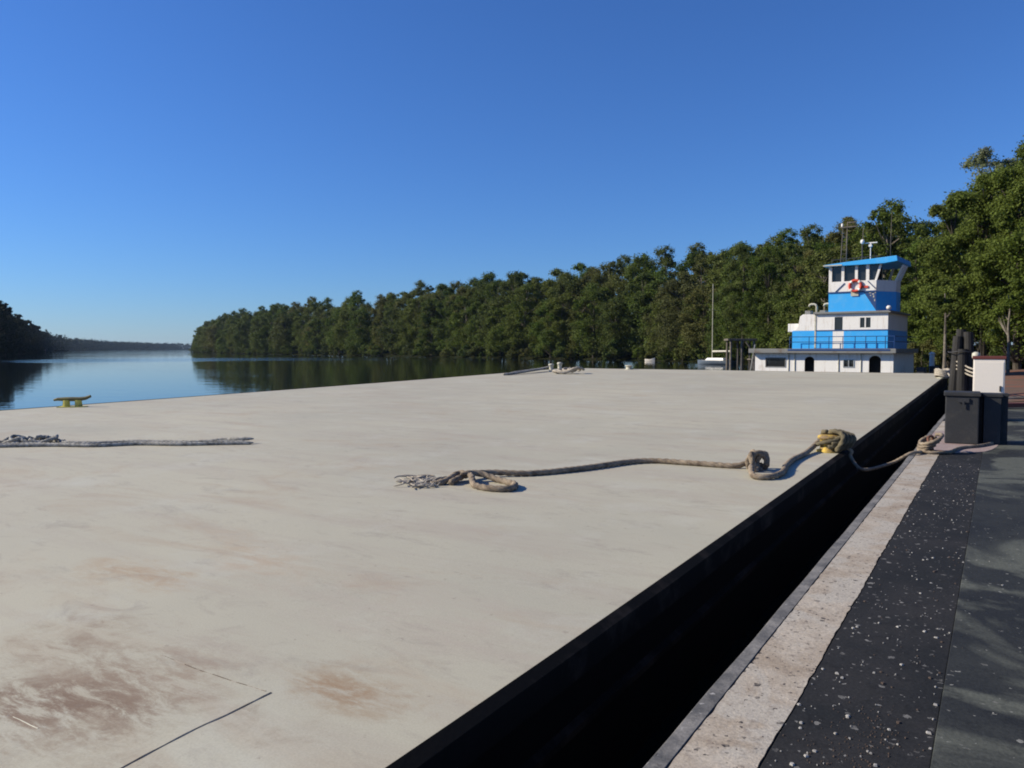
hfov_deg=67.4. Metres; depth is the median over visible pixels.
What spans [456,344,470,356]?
bush
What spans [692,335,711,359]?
bush
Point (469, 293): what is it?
forest tree
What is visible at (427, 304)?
forest tree
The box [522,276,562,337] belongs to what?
forest tree
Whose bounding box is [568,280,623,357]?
forest tree
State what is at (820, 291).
forest tree
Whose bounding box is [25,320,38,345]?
bank tree
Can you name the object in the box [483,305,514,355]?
forest tree
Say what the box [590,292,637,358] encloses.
forest tree
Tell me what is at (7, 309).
bank tree
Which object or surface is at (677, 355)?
bush
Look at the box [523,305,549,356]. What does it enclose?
forest tree
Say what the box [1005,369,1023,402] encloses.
ground
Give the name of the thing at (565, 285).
forest tree
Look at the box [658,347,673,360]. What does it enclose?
bush
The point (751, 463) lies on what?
mooring rope
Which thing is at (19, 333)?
bank tree
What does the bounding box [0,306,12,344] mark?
bank tree
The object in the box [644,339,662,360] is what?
bush
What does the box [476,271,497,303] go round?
forest tree
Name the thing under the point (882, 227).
forest tree
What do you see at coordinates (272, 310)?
forest tree
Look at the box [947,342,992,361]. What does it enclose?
bush
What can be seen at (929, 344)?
bush
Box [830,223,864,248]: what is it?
forest tree
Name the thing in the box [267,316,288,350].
forest tree
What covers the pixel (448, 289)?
forest tree
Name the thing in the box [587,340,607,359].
bush
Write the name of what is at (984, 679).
pavement
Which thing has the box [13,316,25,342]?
bank tree
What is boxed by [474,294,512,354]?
forest tree
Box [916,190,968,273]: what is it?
forest tree
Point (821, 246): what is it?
forest tree
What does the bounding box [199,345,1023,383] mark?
bank
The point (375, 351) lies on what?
bush
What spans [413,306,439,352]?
forest tree
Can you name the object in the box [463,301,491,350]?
forest tree
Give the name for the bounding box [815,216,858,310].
broadleaf tree
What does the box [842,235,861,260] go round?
forest tree
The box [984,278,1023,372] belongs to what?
sapling
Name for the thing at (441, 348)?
bush
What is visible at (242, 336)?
forest tree
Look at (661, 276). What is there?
forest tree
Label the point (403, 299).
forest tree
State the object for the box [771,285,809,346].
forest tree
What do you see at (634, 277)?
forest tree
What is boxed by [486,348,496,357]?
bush
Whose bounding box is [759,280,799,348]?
forest tree
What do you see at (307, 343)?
forest tree
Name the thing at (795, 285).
broadleaf tree
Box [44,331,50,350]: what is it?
bank tree
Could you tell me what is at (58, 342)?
woods
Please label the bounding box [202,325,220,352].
forest tree
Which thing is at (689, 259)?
forest tree
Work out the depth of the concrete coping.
4.04 m
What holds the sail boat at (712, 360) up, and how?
on the water
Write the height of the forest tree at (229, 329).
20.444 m
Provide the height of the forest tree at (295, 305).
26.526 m
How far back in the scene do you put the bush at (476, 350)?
229.19 m
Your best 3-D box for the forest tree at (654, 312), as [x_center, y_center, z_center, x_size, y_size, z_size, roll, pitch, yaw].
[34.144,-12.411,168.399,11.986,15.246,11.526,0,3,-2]
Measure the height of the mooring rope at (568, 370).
0.410 m
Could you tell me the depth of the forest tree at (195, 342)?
564.86 m
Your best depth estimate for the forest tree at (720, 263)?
156.07 m
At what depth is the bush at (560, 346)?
194.54 m
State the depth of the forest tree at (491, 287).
231.30 m
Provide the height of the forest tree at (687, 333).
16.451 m
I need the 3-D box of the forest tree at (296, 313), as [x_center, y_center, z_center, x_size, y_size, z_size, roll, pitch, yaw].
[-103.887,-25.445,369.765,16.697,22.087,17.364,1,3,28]
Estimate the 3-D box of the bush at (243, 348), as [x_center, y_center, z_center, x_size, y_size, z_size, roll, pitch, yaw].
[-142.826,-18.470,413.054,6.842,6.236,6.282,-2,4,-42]
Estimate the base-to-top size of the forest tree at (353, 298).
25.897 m
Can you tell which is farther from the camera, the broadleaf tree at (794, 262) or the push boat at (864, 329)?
the broadleaf tree at (794, 262)
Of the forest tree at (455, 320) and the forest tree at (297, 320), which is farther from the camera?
the forest tree at (297, 320)
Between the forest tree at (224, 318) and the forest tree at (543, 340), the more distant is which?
the forest tree at (224, 318)
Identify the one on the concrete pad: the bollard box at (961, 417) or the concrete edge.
the bollard box at (961, 417)
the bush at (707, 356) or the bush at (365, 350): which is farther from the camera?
the bush at (365, 350)
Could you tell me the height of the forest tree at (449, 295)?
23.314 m
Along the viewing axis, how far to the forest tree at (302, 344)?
347.26 m
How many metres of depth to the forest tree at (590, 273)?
202.56 m
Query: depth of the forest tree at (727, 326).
134.13 m
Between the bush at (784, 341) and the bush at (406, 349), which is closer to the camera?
the bush at (784, 341)
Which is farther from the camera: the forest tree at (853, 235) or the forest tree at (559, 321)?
the forest tree at (559, 321)
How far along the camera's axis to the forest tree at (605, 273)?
198.38 m
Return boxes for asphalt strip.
[760,452,982,767]
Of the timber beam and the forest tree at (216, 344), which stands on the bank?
the forest tree at (216, 344)
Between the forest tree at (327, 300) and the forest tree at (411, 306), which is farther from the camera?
the forest tree at (327, 300)
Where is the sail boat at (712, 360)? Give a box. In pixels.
[697,285,735,364]
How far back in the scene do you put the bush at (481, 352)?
227.17 m
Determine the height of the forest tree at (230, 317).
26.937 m
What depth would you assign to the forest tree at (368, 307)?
311.98 m
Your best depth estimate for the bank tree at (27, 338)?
433.34 m
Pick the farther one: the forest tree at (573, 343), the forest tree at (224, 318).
the forest tree at (224, 318)
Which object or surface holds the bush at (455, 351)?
on the bank
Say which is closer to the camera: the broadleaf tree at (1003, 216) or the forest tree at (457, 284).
the broadleaf tree at (1003, 216)
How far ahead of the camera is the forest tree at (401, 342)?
270.17 m
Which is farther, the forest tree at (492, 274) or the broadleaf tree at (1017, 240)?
the forest tree at (492, 274)
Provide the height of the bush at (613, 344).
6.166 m
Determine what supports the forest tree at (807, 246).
on the bank
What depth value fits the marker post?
51.86 m
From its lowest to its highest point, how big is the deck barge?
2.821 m
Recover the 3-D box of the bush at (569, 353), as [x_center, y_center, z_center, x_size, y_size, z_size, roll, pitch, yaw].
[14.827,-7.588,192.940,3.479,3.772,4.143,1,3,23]
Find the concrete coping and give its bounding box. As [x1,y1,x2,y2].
[668,421,944,767]
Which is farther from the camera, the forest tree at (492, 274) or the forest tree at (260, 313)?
the forest tree at (260, 313)
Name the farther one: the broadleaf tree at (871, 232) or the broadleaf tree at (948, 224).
the broadleaf tree at (871, 232)
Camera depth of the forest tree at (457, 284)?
266.19 m
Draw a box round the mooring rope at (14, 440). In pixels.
[0,434,253,447]
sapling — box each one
[923,279,967,368]
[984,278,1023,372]
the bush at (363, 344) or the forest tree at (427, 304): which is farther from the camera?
the bush at (363, 344)
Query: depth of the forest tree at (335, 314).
321.54 m
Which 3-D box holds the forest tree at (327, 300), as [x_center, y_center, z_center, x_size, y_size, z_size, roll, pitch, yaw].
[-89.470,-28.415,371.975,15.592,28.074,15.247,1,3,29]
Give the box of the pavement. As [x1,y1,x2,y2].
[930,407,1023,767]
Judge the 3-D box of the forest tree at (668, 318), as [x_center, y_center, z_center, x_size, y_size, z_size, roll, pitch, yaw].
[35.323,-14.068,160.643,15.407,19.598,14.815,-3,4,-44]
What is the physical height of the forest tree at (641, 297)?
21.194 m
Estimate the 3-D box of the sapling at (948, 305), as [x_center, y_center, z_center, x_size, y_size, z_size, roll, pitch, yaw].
[30.469,-3.698,53.858,2.604,7.493,2.392,-2,3,-40]
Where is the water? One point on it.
(48, 378)
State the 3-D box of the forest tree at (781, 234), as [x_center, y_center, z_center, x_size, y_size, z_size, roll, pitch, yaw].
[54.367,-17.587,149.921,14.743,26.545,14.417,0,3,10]
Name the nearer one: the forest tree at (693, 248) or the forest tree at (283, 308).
the forest tree at (693, 248)
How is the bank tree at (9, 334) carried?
on the left bank
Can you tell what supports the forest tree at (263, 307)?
on the bank
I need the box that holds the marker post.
[929,352,935,365]
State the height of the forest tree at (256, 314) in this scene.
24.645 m
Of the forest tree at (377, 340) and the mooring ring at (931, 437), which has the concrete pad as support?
the mooring ring at (931, 437)
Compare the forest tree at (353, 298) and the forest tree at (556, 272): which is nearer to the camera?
the forest tree at (556, 272)
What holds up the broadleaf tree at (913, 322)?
on the bank
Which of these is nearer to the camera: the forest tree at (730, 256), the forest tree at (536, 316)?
the forest tree at (730, 256)
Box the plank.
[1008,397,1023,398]
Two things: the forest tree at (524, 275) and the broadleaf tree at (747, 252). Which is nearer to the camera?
the broadleaf tree at (747, 252)
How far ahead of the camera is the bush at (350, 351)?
300.36 m
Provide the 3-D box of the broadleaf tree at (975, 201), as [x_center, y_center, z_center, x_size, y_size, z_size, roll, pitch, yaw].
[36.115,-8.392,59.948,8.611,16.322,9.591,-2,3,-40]
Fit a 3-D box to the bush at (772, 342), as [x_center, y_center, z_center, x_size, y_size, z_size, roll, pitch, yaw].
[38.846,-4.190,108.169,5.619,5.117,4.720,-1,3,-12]
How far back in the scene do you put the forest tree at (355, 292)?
333.70 m
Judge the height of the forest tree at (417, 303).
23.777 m
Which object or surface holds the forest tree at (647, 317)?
on the bank
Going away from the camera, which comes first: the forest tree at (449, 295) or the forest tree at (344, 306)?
the forest tree at (449, 295)
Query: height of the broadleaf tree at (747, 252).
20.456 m
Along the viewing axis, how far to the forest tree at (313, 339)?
336.53 m
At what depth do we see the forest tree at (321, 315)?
345.62 m
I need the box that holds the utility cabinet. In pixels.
[973,356,1006,392]
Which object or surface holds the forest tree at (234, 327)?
on the bank
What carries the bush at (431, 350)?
on the bank
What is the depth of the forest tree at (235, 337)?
420.84 m
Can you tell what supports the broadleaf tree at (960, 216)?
on the bank
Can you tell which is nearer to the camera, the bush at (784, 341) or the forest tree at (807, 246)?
the bush at (784, 341)
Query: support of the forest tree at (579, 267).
on the bank
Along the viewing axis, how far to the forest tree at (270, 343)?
379.96 m
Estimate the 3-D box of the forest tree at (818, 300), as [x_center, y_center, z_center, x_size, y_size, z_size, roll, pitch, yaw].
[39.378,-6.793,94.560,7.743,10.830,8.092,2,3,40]
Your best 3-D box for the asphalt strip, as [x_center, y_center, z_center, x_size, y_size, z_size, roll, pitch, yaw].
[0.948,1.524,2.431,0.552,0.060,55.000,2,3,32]
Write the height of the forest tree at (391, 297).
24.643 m
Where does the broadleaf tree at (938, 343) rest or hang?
on the bank
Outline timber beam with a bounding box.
[1008,403,1023,406]
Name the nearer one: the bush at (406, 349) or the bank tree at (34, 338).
the bush at (406, 349)
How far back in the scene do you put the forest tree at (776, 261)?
132.52 m
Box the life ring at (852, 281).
[848,279,862,291]
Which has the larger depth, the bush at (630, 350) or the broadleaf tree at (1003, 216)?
the bush at (630, 350)
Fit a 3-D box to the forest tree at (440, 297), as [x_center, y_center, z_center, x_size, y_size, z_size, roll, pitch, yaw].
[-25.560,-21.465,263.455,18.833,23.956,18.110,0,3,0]
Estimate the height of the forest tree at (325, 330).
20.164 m
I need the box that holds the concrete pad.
[932,431,997,452]
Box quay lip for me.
[643,414,944,767]
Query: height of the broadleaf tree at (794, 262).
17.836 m
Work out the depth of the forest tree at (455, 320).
239.87 m
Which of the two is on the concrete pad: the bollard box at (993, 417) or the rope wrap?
the bollard box at (993, 417)
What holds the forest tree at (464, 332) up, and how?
on the bank
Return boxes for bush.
[223,345,232,352]
[239,344,251,353]
[347,346,358,354]
[359,342,368,353]
[362,344,372,355]
[368,345,381,355]
[389,345,400,354]
[398,346,409,354]
[402,342,417,355]
[412,343,426,356]
[422,341,438,356]
[436,340,455,354]
[440,347,450,356]
[450,347,460,356]
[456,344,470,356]
[466,342,483,355]
[478,341,496,357]
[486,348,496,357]
[506,346,521,357]
[518,348,529,358]
[528,341,552,357]
[551,342,568,358]
[564,347,577,358]
[579,344,595,358]
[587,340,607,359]
[601,338,624,359]
[627,341,648,358]
[632,346,644,359]
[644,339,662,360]
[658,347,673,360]
[666,340,691,360]
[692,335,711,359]
[704,347,721,358]
[714,345,739,360]
[766,339,777,345]
[768,332,791,348]
[907,339,949,370]
[919,349,942,368]
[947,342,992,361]
[986,338,1023,369]
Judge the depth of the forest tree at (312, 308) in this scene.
363.59 m
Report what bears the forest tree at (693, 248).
on the bank
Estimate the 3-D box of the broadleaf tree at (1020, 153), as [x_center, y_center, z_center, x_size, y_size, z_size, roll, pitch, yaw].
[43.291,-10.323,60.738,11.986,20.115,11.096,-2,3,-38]
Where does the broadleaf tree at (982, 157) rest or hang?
on the bank
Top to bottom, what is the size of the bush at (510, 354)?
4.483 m
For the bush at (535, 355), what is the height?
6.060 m
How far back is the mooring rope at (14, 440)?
12.53 m
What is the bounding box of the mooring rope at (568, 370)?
[503,366,584,374]
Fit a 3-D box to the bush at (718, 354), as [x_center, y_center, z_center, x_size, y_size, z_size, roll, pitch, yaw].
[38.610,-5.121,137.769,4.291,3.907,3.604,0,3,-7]
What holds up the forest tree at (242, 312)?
on the bank
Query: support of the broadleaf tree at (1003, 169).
on the bank
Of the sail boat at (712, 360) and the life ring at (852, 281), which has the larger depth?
the sail boat at (712, 360)
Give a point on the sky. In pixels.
(168, 168)
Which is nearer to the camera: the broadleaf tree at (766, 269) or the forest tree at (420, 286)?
the broadleaf tree at (766, 269)
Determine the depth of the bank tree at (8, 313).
334.85 m
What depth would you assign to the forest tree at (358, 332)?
299.31 m
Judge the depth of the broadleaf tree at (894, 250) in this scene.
88.77 m
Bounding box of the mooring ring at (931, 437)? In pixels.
[926,435,942,450]
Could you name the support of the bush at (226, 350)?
on the bank
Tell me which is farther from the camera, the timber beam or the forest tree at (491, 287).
the forest tree at (491, 287)
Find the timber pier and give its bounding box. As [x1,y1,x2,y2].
[724,339,756,370]
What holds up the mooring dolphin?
in the water
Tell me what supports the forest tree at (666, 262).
on the bank
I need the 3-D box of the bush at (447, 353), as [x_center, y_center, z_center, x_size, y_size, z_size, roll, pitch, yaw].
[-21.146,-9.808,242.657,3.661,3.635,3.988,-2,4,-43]
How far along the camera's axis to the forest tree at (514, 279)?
222.83 m
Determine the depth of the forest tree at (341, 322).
314.77 m
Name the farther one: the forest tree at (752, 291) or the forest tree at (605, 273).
the forest tree at (605, 273)
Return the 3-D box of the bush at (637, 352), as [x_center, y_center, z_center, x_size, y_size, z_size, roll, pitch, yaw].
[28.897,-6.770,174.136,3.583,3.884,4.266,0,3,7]
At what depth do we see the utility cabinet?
17.04 m
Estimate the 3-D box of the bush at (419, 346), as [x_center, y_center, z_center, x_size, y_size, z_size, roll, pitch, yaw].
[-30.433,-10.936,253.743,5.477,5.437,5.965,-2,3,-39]
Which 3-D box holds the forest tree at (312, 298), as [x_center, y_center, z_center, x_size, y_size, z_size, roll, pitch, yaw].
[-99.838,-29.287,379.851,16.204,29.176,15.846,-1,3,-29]
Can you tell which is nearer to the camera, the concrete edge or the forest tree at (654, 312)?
the concrete edge
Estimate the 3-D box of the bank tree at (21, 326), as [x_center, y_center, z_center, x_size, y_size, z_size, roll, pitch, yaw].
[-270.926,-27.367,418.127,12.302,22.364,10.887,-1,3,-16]
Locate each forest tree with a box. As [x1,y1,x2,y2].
[193,327,204,351]
[197,326,205,346]
[200,326,210,346]
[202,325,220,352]
[205,335,214,351]
[214,313,228,333]
[214,328,224,349]
[216,329,227,349]
[223,310,238,333]
[223,320,236,348]
[226,324,237,352]
[229,320,251,352]
[230,325,246,352]
[232,308,247,332]
[239,322,251,352]
[240,311,252,330]
[245,315,269,353]
[248,312,269,347]
[249,310,267,333]
[252,305,266,316]
[257,323,271,352]
[263,304,278,340]
[266,325,280,352]
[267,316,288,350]
[268,310,292,339]
[269,313,296,352]
[277,305,296,312]
[284,309,304,346]
[286,301,303,321]
[288,323,303,352]
[290,315,311,350]
[298,296,315,321]
[299,320,317,351]
[300,316,323,351]
[301,301,325,340]
[303,315,327,351]
[311,305,330,350]
[315,296,333,317]
[318,307,333,343]
[320,312,336,347]
[324,308,349,353]
[326,302,353,352]
[331,305,362,354]
[341,305,377,353]
[342,294,364,336]
[345,290,372,315]
[348,325,368,353]
[357,303,377,342]
[367,316,389,355]
[368,294,385,352]
[369,321,387,353]
[372,292,401,352]
[376,308,403,354]
[381,292,406,341]
[384,292,420,351]
[389,306,416,354]
[402,296,424,348]
[406,278,434,308]
[406,291,436,347]
[412,289,445,352]
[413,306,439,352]
[414,297,447,354]
[428,298,453,346]
[430,283,454,343]
[435,288,466,351]
[443,294,475,354]
[444,286,472,343]
[444,314,469,351]
[447,280,462,293]
[459,286,487,322]
[460,276,481,296]
[460,317,485,354]
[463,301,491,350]
[469,274,497,331]
[474,279,508,354]
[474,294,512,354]
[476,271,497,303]
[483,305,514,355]
[494,270,527,327]
[496,301,532,355]
[501,271,534,352]
[503,272,525,303]
[503,282,545,350]
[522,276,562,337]
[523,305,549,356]
[527,299,570,357]
[529,278,564,306]
[539,268,573,339]
[542,269,597,353]
[542,291,585,356]
[566,297,595,356]
[567,261,595,296]
[568,266,605,339]
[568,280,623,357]
[586,261,629,352]
[588,271,638,355]
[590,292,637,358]
[602,254,639,312]
[617,251,655,340]
[619,265,671,356]
[619,272,660,350]
[621,260,646,344]
[639,278,694,357]
[640,295,678,356]
[644,244,687,304]
[646,269,701,358]
[672,242,714,297]
[673,251,725,289]
[674,283,723,359]
[676,253,722,322]
[676,287,717,359]
[700,252,761,336]
[700,282,745,357]
[701,246,742,327]
[705,240,753,289]
[710,269,770,360]
[733,275,773,358]
[739,234,786,297]
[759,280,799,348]
[762,227,800,255]
[762,255,789,280]
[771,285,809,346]
[776,223,828,291]
[779,232,823,276]
[779,244,849,336]
[801,285,827,312]
[811,240,838,281]
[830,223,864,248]
[840,220,865,231]
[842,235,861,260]
[843,197,928,312]
[864,212,927,316]
[900,219,945,345]
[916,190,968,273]
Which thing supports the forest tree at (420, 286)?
on the bank
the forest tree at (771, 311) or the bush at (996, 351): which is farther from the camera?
the forest tree at (771, 311)
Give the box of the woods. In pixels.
[45,329,191,350]
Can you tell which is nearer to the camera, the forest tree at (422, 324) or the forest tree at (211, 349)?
the forest tree at (422, 324)
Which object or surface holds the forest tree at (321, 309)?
on the bank
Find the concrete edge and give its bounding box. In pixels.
[713,455,938,767]
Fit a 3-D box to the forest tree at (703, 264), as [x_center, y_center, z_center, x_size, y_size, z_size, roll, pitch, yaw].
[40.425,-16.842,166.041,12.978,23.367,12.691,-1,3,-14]
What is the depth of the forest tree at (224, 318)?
500.90 m
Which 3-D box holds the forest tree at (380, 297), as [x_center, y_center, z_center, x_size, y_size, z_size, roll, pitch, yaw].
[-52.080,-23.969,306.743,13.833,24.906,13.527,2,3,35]
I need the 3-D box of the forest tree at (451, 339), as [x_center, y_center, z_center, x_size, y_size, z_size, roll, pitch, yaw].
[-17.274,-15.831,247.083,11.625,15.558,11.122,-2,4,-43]
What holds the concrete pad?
on the ground
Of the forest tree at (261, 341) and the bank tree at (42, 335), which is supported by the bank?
the forest tree at (261, 341)
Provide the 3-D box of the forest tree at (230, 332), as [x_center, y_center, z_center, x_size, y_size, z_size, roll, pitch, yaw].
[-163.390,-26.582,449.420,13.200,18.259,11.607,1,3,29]
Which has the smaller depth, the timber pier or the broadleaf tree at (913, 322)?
the broadleaf tree at (913, 322)
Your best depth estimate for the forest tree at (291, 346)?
363.99 m
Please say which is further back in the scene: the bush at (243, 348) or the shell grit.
the bush at (243, 348)
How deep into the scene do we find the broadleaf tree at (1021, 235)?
47.63 m
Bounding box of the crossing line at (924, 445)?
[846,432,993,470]
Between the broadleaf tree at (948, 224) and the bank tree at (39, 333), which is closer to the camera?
the broadleaf tree at (948, 224)
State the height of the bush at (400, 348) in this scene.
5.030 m
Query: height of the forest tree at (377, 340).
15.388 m
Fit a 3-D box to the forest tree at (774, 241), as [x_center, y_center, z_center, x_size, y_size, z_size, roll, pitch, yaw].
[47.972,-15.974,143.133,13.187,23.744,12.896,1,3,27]
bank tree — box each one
[0,300,21,340]
[0,303,16,342]
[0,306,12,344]
[5,311,18,341]
[8,315,24,346]
[13,314,28,336]
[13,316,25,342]
[22,319,32,345]
[22,320,30,346]
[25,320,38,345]
[29,329,38,344]
[36,326,43,341]
[38,328,44,344]
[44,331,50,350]
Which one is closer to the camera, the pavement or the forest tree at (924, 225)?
the pavement
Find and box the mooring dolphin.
[948,329,976,390]
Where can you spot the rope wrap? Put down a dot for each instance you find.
(843, 440)
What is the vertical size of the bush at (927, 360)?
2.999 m
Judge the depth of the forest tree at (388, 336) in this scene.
277.83 m
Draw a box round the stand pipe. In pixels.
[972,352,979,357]
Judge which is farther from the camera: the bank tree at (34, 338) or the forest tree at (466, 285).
the bank tree at (34, 338)
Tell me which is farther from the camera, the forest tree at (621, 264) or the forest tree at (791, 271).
the forest tree at (621, 264)
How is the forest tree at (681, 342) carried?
on the bank
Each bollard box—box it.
[944,390,980,444]
[978,392,1008,444]
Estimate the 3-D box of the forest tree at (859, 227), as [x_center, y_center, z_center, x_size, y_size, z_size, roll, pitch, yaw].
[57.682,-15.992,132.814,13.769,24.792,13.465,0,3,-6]
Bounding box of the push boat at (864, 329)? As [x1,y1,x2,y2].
[749,218,938,372]
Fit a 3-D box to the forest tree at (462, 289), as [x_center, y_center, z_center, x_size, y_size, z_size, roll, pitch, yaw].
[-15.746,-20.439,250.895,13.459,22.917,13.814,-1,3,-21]
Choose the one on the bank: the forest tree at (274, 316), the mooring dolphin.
the forest tree at (274, 316)
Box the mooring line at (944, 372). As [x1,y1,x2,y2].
[934,361,972,377]
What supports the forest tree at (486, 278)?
on the bank
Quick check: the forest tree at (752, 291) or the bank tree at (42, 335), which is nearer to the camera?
the forest tree at (752, 291)
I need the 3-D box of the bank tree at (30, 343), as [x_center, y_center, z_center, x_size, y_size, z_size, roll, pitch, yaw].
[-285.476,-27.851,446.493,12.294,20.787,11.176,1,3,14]
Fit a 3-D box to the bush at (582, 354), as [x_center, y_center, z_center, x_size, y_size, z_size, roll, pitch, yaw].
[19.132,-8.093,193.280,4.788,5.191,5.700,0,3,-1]
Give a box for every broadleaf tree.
[717,244,761,363]
[734,244,791,348]
[768,243,806,346]
[783,250,835,333]
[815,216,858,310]
[854,224,889,270]
[876,235,911,341]
[891,237,933,364]
[900,267,956,364]
[909,169,1022,355]
[912,190,974,368]
[924,272,978,358]
[946,210,996,268]
[952,159,1023,369]
[959,146,1019,242]
[971,164,1014,345]
[980,198,1023,359]
[995,135,1023,239]
[1016,226,1023,239]
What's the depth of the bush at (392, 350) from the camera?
275.97 m
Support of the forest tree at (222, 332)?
on the bank
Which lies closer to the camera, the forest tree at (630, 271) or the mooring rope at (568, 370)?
the mooring rope at (568, 370)
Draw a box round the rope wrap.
[816,429,856,451]
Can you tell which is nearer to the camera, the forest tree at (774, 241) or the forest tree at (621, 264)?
the forest tree at (774, 241)
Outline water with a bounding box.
[0,350,948,767]
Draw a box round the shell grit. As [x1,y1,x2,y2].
[736,464,1003,767]
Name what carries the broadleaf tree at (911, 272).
on the bank
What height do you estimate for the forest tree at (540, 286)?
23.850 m
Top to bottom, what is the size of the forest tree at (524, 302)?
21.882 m
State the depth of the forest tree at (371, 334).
294.65 m
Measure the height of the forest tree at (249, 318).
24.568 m
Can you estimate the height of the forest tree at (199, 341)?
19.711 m
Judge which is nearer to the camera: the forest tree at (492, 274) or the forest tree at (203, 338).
the forest tree at (492, 274)
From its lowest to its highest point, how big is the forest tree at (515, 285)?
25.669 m
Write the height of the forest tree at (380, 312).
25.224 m
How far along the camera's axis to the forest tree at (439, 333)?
250.17 m
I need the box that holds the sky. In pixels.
[0,0,1023,348]
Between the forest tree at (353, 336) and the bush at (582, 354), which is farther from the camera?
the forest tree at (353, 336)
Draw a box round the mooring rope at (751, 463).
[394,438,819,491]
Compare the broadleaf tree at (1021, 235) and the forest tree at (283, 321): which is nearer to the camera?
the broadleaf tree at (1021, 235)
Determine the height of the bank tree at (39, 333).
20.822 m
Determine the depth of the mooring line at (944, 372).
30.70 m
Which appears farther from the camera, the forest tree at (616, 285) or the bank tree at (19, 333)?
the bank tree at (19, 333)
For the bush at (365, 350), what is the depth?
292.70 m
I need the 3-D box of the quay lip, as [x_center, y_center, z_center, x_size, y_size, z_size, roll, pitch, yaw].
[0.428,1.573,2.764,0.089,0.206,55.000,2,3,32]
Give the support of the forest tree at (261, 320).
on the bank
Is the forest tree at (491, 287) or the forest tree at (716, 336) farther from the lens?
the forest tree at (491, 287)
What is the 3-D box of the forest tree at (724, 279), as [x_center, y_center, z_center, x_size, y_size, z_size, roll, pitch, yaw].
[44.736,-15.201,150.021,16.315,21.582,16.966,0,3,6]
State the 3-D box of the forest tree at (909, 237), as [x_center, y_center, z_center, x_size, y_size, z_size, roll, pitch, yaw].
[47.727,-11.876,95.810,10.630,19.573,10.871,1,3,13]
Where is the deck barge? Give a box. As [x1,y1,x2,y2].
[0,362,948,767]

